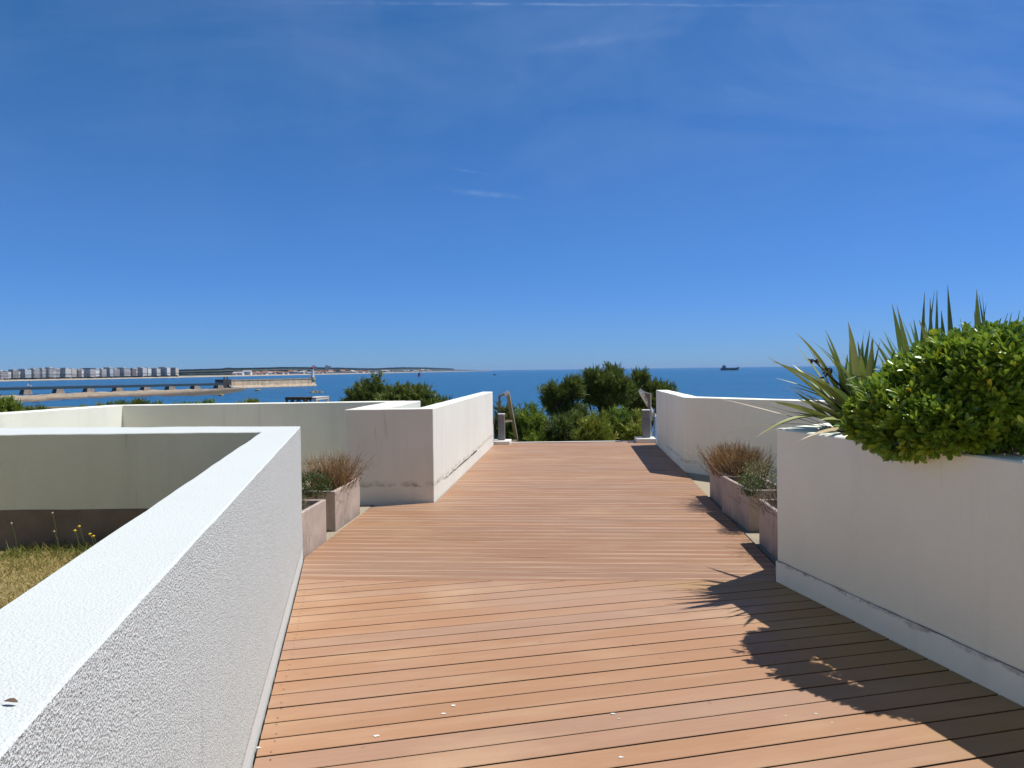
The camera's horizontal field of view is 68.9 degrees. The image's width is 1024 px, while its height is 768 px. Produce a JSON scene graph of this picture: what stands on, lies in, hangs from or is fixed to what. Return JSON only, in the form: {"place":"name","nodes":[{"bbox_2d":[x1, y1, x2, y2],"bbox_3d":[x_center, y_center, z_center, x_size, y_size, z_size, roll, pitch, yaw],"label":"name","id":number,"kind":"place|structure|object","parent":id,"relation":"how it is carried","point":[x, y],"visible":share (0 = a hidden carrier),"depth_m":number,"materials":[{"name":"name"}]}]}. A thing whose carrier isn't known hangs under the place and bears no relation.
{"place":"outdoors","nodes":[
{"label":"outdoors","id":0,"kind":"place"},
{"bbox_2d":[0,537,97,607],"bbox_3d":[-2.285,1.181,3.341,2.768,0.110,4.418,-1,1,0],"label":"grass","id":1,"kind":"structure","parent":0,"point":[41,549],"depth_m":5.02,"materials":[{"name":"green plant"}]},
{"bbox_2d":[33,406,87,408],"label":"ground","id":2,"kind":"structure","parent":0,"point":[55,407],"depth_m":62.60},
{"bbox_2d":[0,393,24,411],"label":"feathery bush","id":3,"kind":"object","parent":2,"relation":"on","point":[9,403],"visible":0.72,"depth_m":15.48,"materials":[{"name":"green plant"}]},
{"bbox_2d":[21,402,53,410],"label":"feathery bush","id":4,"kind":"object","parent":2,"relation":"on","point":[37,407],"visible":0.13,"depth_m":16.02,"materials":[{"name":"green plant"}]},
{"bbox_2d":[93,397,163,405],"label":"feathery bush","id":5,"kind":"object","parent":2,"relation":"on","point":[136,401],"visible":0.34,"depth_m":17.53,"materials":[{"name":"green plant"}]},
{"bbox_2d":[173,398,215,403],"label":"feathery bush","id":6,"kind":"object","parent":2,"relation":"on","point":[204,401],"visible":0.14,"depth_m":18.03,"materials":[{"name":"green plant"}]},
{"bbox_2d":[236,396,265,402],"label":"feathery bush","id":7,"kind":"object","parent":2,"relation":"on","point":[253,400],"visible":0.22,"depth_m":18.22,"materials":[{"name":"green plant"}]},
{"bbox_2d":[285,397,311,401],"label":"picnic table","id":8,"kind":"object","parent":2,"relation":"on","point":[304,399],"visible":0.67,"depth_m":51.46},
{"bbox_2d":[307,396,328,401],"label":"picnic table","id":9,"kind":"object","parent":2,"relation":"on","point":[318,398],"visible":0.55,"depth_m":53.92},
{"bbox_2d":[339,370,389,401],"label":"feathery bush","id":10,"kind":"object","parent":2,"relation":"on","point":[364,389],"visible":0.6,"depth_m":19.46,"materials":[{"name":"green plant"}]},
{"bbox_2d":[372,380,452,407],"bbox_3d":[-2.509,1.215,18.990,2.235,2.757,1.489,-1,1,0],"label":"feathery bush","id":11,"kind":"object","parent":2,"relation":"on","point":[423,394],"visible":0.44,"depth_m":18.87,"materials":[{"name":"green plant"}]},
{"bbox_2d":[493,400,517,438],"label":"feathery bush","id":12,"kind":"object","parent":2,"relation":"on","point":[507,414],"visible":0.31,"depth_m":18.73,"materials":[{"name":"green plant"}]},
{"bbox_2d":[498,391,517,441],"bbox_3d":[-0.033,1.007,17.291,0.251,1.831,3.825,-1,1,4],"label":"handrail","id":13,"kind":"object","parent":2,"relation":"on","point":[507,394],"visible":0.75,"depth_m":16.09,"materials":[{"name":"grey metal"}]},
{"bbox_2d":[505,399,550,441],"bbox_3d":[0.429,1.236,18.637,1.356,1.738,1.524,0,1,29],"label":"feathery bush","id":14,"kind":"object","parent":2,"relation":"on","point":[530,421],"visible":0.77,"depth_m":18.38,"materials":[{"name":"green plant"}]},
{"bbox_2d":[536,406,583,441],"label":"feathery bush","id":15,"kind":"object","parent":2,"relation":"on","point":[559,427],"visible":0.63,"depth_m":18.36,"materials":[{"name":"green plant"}]},
{"bbox_2d":[536,372,590,438],"bbox_3d":[1.512,1.087,21.618,1.670,2.920,1.285,-1,1,-16],"label":"feathery tree","id":16,"kind":"object","parent":2,"relation":"on","point":[568,393],"visible":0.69,"depth_m":21.43,"materials":[{"name":"green plant"}]},
{"bbox_2d":[570,405,618,440],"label":"feathery bush","id":17,"kind":"object","parent":2,"relation":"on","point":[592,428],"visible":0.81,"depth_m":18.05,"materials":[{"name":"green plant"}]},
{"bbox_2d":[579,361,639,414],"bbox_3d":[2.955,0.850,22.666,2.180,3.169,1.387,-1,1,0],"label":"feathery tree","id":18,"kind":"object","parent":2,"relation":"on","point":[610,386],"visible":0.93,"depth_m":22.40,"materials":[{"name":"green plant"}]},
{"bbox_2d":[605,405,635,440],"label":"feathery bush","id":19,"kind":"object","parent":2,"relation":"on","point":[619,414],"visible":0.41,"depth_m":18.82,"materials":[{"name":"green plant"}]},
{"bbox_2d":[618,408,652,440],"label":"feathery bush","id":20,"kind":"object","parent":2,"relation":"on","point":[633,428],"visible":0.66,"depth_m":18.42,"materials":[{"name":"green plant"}]},
{"bbox_2d":[626,366,679,429],"bbox_3d":[4.357,0.908,23.581,1.946,3.070,1.349,-1,1,0],"label":"feathery tree","id":21,"kind":"object","parent":2,"relation":"on","point":[647,384],"visible":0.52,"depth_m":23.41,"materials":[{"name":"green plant"}]},
{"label":"terrace base","id":22,"kind":"structure","parent":2,"relation":"on","visible":0},
{"bbox_2d":[0,426,302,767],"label":"garden wall","id":23,"kind":"structure","parent":22,"relation":"on","point":[149,629],"depth_m":2.19,"materials":[{"name":"paint"}]},
{"bbox_2d":[4,698,17,702],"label":"dry leaf","id":24,"kind":"object","parent":23,"relation":"on","point":[12,700],"visible":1,"depth_m":0.97,"materials":[{"name":"brown plant"}]},
{"bbox_2d":[0,401,393,476],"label":"parapet wall","id":25,"kind":"structure","parent":22,"relation":"on","point":[322,427],"depth_m":10.49,"materials":[{"name":"white paint"}]},
{"bbox_2d":[345,392,493,506],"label":"corridor wall","id":26,"kind":"structure","parent":22,"relation":"on","point":[432,453],"depth_m":8.50,"materials":[{"name":"grey paint"}]},
{"bbox_2d":[303,473,776,565],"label":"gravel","id":27,"kind":"structure","parent":22,"relation":"on","point":[701,481],"depth_m":7.63,"materials":[{"name":"beige gravel"}]},
{"bbox_2d":[302,499,326,558],"bbox_3d":[-1.869,1.229,6.198,0.384,0.390,0.930,-1,1,3],"label":"trough planter","id":28,"kind":"object","parent":27,"relation":"on","point":[314,533],"visible":0.25,"depth_m":6.33,"materials":[{"name":"beige concrete"}]},
{"bbox_2d":[302,495,308,507],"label":"leafy plant","id":29,"kind":"object","parent":28,"relation":"in","point":[303,499],"visible":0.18,"depth_m":6.48,"materials":[{"name":"green plant"}]},
{"bbox_2d":[302,478,359,530],"bbox_3d":[-1.836,1.202,7.529,0.382,0.387,0.860,-1,1,4],"label":"trough planter","id":30,"kind":"object","parent":27,"relation":"on","point":[342,508],"visible":0.42,"depth_m":7.26,"materials":[{"name":"beige concrete"}]},
{"bbox_2d":[301,468,335,498],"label":"leafy plant","id":31,"kind":"object","parent":30,"relation":"in","point":[309,491],"visible":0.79,"depth_m":7.07,"materials":[{"name":"green plant"}]},
{"bbox_2d":[301,469,362,490],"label":"dry bush","id":32,"kind":"object","parent":30,"relation":"in","point":[337,483],"visible":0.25,"depth_m":7.43,"materials":[{"name":"brown plant"}]},
{"bbox_2d":[301,446,379,492],"bbox_3d":[-1.779,0.847,7.613,0.950,0.423,1.394,0,1,15],"label":"dry bush","id":33,"kind":"object","parent":30,"relation":"in","point":[334,467],"visible":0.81,"depth_m":7.48,"materials":[{"name":"brown plant"}]},
{"bbox_2d":[710,466,752,506],"bbox_3d":[2.466,1.135,8.275,0.383,0.387,0.908,-1,1,5],"label":"trough planter","id":34,"kind":"object","parent":27,"relation":"on","point":[715,489],"visible":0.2,"depth_m":8.32,"materials":[{"name":"grey concrete"}]},
{"bbox_2d":[689,437,776,482],"bbox_3d":[2.385,0.785,8.179,0.892,0.421,1.600,-1,1,-10],"label":"dry bush","id":35,"kind":"object","parent":34,"relation":"in","point":[726,452],"visible":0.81,"depth_m":7.99,"materials":[{"name":"brown plant"}]},
{"bbox_2d":[702,452,776,480],"bbox_3d":[2.413,0.852,7.823,0.772,0.300,0.768,-1,1,0],"label":"dry bush","id":36,"kind":"object","parent":34,"relation":"in","point":[734,467],"visible":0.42,"depth_m":7.77,"materials":[{"name":"plant"}]},
{"bbox_2d":[722,476,777,531],"bbox_3d":[2.366,1.154,7.292,0.388,0.388,0.940,-1,1,0],"label":"trough planter","id":37,"kind":"object","parent":27,"relation":"on","point":[743,515],"visible":0.52,"depth_m":7.16,"materials":[{"name":"beige concrete"}]},
{"bbox_2d":[736,472,764,497],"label":"leafy plant","id":38,"kind":"object","parent":37,"relation":"in","point":[746,490],"visible":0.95,"depth_m":6.82,"materials":[{"name":"green plant"}]},
{"bbox_2d":[759,499,777,559],"bbox_3d":[2.261,1.183,5.914,0.382,0.388,0.930,-1,1,5],"label":"trough planter","id":39,"kind":"object","parent":27,"relation":"on","point":[767,531],"visible":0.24,"depth_m":6.08,"materials":[{"name":"grey concrete"}]},
{"bbox_2d":[728,481,777,517],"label":"dry bush","id":40,"kind":"object","parent":39,"relation":"in","point":[771,498],"visible":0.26,"depth_m":6.10,"materials":[{"name":"green plant"}]},
{"bbox_2d":[511,440,634,442],"bbox_3d":[1.272,1.230,15.326,3.822,0.102,0.090,-1,1,0],"label":"deck edging","id":41,"kind":"object","parent":22,"relation":"on","point":[573,441],"visible":0.07,"depth_m":15.28,"materials":[{"name":"concrete"}]},
{"bbox_2d":[656,390,830,483],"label":"corridor wall","id":42,"kind":"structure","parent":22,"relation":"on","point":[686,424],"depth_m":10.39,"materials":[{"name":"white paint"}]},
{"bbox_2d":[776,423,1023,706],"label":"raised planter","id":43,"kind":"object","parent":22,"relation":"on","point":[926,560],"visible":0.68,"depth_m":3.90,"materials":[{"name":"white painted plaster"},{"name":"concrete"}]},
{"bbox_2d":[720,323,894,441],"bbox_3d":[2.083,-0.011,5.113,1.245,0.800,1.208,-1,1,-20],"label":"flax plant","id":44,"kind":"object","parent":43,"relation":"on","point":[856,365],"visible":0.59,"depth_m":5.01,"materials":[{"name":"green plant"}]},
{"bbox_2d":[847,285,952,379],"bbox_3d":[2.621,-0.153,5.218,1.534,1.061,0.661,-1,1,-25],"label":"flax plant","id":45,"kind":"object","parent":43,"relation":"on","point":[901,337],"visible":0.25,"depth_m":5.17,"materials":[{"name":"green plant"}]},
{"bbox_2d":[833,317,1023,463],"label":"glossy shrub","id":46,"kind":"object","parent":43,"relation":"on","point":[955,391],"visible":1,"depth_m":3.63,"materials":[{"name":"green plant"}]},
{"bbox_2d":[960,289,1019,329],"bbox_3d":[3.623,-0.158,5.388,0.702,1.038,0.384,-1,1,-22],"label":"flax plant","id":47,"kind":"object","parent":43,"relation":"on","point":[977,319],"visible":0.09,"depth_m":5.33,"materials":[{"name":"green plant"}]},
{"bbox_2d":[0,368,490,380],"bbox_3d":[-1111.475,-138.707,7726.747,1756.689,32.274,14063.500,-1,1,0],"label":"coast","id":48,"kind":"structure","parent":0,"point":[394,371],"depth_m":2624.92},
{"bbox_2d":[0,370,7,379],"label":"apartment block","id":49,"kind":"structure","parent":48,"relation":"on","point":[3,375],"depth_m":1389.52,"materials":[{"name":"white concrete"}]},
{"bbox_2d":[8,369,18,377],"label":"apartment block","id":50,"kind":"structure","parent":48,"relation":"on","point":[14,373],"depth_m":1438.61,"materials":[{"name":"white concrete"}]},
{"bbox_2d":[19,369,30,377],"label":"apartment block","id":51,"kind":"structure","parent":48,"relation":"on","point":[25,373],"depth_m":1466.76,"materials":[{"name":"white concrete"}]},
{"bbox_2d":[28,368,38,377],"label":"apartment block","id":52,"kind":"structure","parent":48,"relation":"on","point":[34,372],"depth_m":1492.69,"materials":[{"name":"white concrete"}]},
{"bbox_2d":[39,368,45,377],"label":"apartment block","id":53,"kind":"structure","parent":48,"relation":"on","point":[43,373],"depth_m":1517.22,"materials":[{"name":"white concrete"}]},
{"bbox_2d":[44,367,54,377],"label":"apartment block","id":54,"kind":"structure","parent":48,"relation":"on","point":[49,371],"depth_m":1528.67,"materials":[{"name":"white concrete"}]},
{"bbox_2d":[55,368,60,377],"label":"apartment block","id":55,"kind":"structure","parent":48,"relation":"on","point":[57,372],"depth_m":1558.90,"materials":[{"name":"grey concrete"}]},
{"bbox_2d":[60,368,71,376],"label":"apartment block","id":56,"kind":"structure","parent":48,"relation":"on","point":[65,372],"depth_m":1569.62,"materials":[{"name":"white concrete"}]},
{"bbox_2d":[69,368,76,376],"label":"apartment block","id":57,"kind":"structure","parent":48,"relation":"on","point":[74,372],"depth_m":1595.14,"materials":[{"name":"white concrete"}]},
{"bbox_2d":[77,369,81,376],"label":"apartment block","id":58,"kind":"structure","parent":48,"relation":"on","point":[79,372],"depth_m":1609.26,"materials":[{"name":"grey concrete"}]},
{"bbox_2d":[81,368,95,376],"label":"apartment block","id":59,"kind":"structure","parent":48,"relation":"on","point":[89,372],"depth_m":1630.23,"materials":[{"name":"white concrete"}]},
{"bbox_2d":[96,369,99,376],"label":"apartment block","id":60,"kind":"structure","parent":48,"relation":"on","point":[97,372],"depth_m":1669.13,"materials":[{"name":"white concrete"}]},
{"bbox_2d":[99,368,106,376],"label":"apartment block","id":61,"kind":"structure","parent":48,"relation":"on","point":[103,372],"depth_m":1682.38,"materials":[{"name":"white concrete"}]},
{"bbox_2d":[103,367,112,376],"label":"apartment block","id":62,"kind":"structure","parent":48,"relation":"on","point":[109,371],"depth_m":1705.60,"materials":[{"name":"white concrete"}]},
{"bbox_2d":[113,368,119,375],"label":"apartment block","id":63,"kind":"structure","parent":48,"relation":"on","point":[116,371],"depth_m":1732.83,"materials":[{"name":"white concrete"}]},
{"bbox_2d":[116,367,128,375],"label":"apartment block","id":64,"kind":"structure","parent":48,"relation":"on","point":[124,371],"depth_m":1750.45,"materials":[{"name":"white concrete"}]},
{"bbox_2d":[130,368,136,375],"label":"apartment block","id":65,"kind":"structure","parent":48,"relation":"on","point":[133,371],"depth_m":1794.74,"materials":[{"name":"white concrete"}]},
{"bbox_2d":[137,367,146,375],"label":"apartment block","id":66,"kind":"structure","parent":48,"relation":"on","point":[142,371],"depth_m":1818.50,"materials":[{"name":"white concrete"}]},
{"bbox_2d":[146,367,150,375],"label":"apartment block","id":67,"kind":"structure","parent":48,"relation":"on","point":[148,371],"depth_m":1847.23,"materials":[{"name":"white concrete"}]},
{"bbox_2d":[151,368,160,375],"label":"apartment block","id":68,"kind":"structure","parent":48,"relation":"on","point":[155,371],"depth_m":1867.97,"materials":[{"name":"white concrete"}]},
{"bbox_2d":[158,367,170,375],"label":"apartment block","id":69,"kind":"structure","parent":48,"relation":"on","point":[164,370],"depth_m":1901.73,"materials":[{"name":"white concrete"}]},
{"bbox_2d":[170,367,178,375],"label":"apartment block","id":70,"kind":"structure","parent":48,"relation":"on","point":[174,371],"depth_m":1936.07,"materials":[{"name":"white concrete"}]},
{"bbox_2d":[4,367,453,379],"bbox_3d":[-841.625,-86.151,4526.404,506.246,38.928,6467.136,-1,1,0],"label":"woodland","id":71,"kind":"object","parent":48,"relation":"on","point":[228,373],"visible":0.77,"depth_m":2526.20,"materials":[{"name":"green plant"}]},
{"bbox_2d":[242,370,251,374],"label":"beach hall","id":72,"kind":"structure","parent":48,"relation":"on","point":[249,372],"depth_m":2338.95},
{"bbox_2d":[0,365,882,437],"bbox_3d":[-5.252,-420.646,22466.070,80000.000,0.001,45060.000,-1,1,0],"label":"sea","id":73,"kind":"structure","parent":0,"point":[740,382],"depth_m":503.95,"materials":[{"name":"liquid"}]},
{"bbox_2d":[0,382,223,393],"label":"footbridge","id":74,"kind":"object","parent":73,"relation":"in","point":[23,389],"visible":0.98,"depth_m":417.95,"materials":[{"name":"grey concrete"}]},
{"bbox_2d":[0,388,244,402],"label":"rocks","id":75,"kind":"object","parent":73,"relation":"in","point":[82,395],"visible":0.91,"depth_m":339.79,"materials":[{"name":"beige stone"}]},
{"bbox_2d":[215,377,316,387],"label":"stone jetty","id":76,"kind":"object","parent":73,"relation":"in","point":[240,383],"visible":0.87,"depth_m":497.24,"materials":[{"name":"beige stone"}]},
{"bbox_2d":[310,366,314,379],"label":"lighthouse","id":77,"kind":"object","parent":76,"relation":"on","point":[312,374],"visible":1,"depth_m":525.42,"materials":[{"name":"white paint"}]},
{"bbox_2d":[720,365,738,369],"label":"cargo ship","id":78,"kind":"object","parent":73,"relation":"on","point":[725,368],"visible":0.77,"depth_m":2128.16},
{"bbox_2d":[0,0,1023,370],"label":"sky","id":79,"kind":"structure","parent":0,"point":[185,184],"materials":[{"name":"blue"}]},
{"bbox_2d":[300,442,775,580],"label":"walkway","id":80,"kind":"structure","parent":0,"point":[596,511],"depth_m":6.98,"materials":[{"name":"brown wood"}]},
{"bbox_2d":[494,439,511,444],"bbox_3d":[-0.208,1.192,15.186,0.365,0.104,0.461,-1,1,5],"label":"concrete footing","id":81,"kind":"object","parent":80,"relation":"on","point":[503,442],"visible":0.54,"depth_m":14.96,"materials":[{"name":"white concrete"}]},
{"bbox_2d":[498,413,504,439],"bbox_3d":[-0.212,0.872,15.219,0.138,0.540,0.138,-1,1,5],"label":"bollard light","id":82,"kind":"object","parent":81,"relation":"on","point":[501,427],"visible":1,"depth_m":15.15,"materials":[{"name":"grey paint"}]},
{"bbox_2d":[634,437,655,443],"bbox_3d":[2.707,1.148,15.185,0.402,0.118,0.462,-1,1,5],"label":"concrete footing","id":83,"kind":"object","parent":80,"relation":"on","point":[644,440],"visible":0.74,"depth_m":14.96,"materials":[{"name":"white concrete"}]},
{"bbox_2d":[642,409,649,437],"bbox_3d":[2.732,0.805,15.219,0.158,0.570,0.158,-1,1,5],"label":"bollard light","id":84,"kind":"object","parent":83,"relation":"on","point":[645,424],"visible":1,"depth_m":15.14,"materials":[{"name":"grey paint"}]},
{"bbox_2d":[638,389,655,436],"bbox_3d":[2.868,0.626,15.505,0.561,1.065,0.227,-2,1,-40],"label":"handrail","id":85,"kind":"object","parent":83,"relation":"on","point":[647,400],"visible":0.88,"depth_m":15.43,"materials":[{"name":"grey metal"}]},
{"bbox_2d":[254,581,1023,767],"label":"deck","id":86,"kind":"structure","parent":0,"point":[572,674],"depth_m":3.53,"materials":[{"name":"brown wood"}]},
{"bbox_2d":[739,458,776,489],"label":"leafy plant","id":87,"kind":"object","parent":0,"point":[764,471],"visible":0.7,"depth_m":7.07,"materials":[{"name":"green plant"}]}
]}

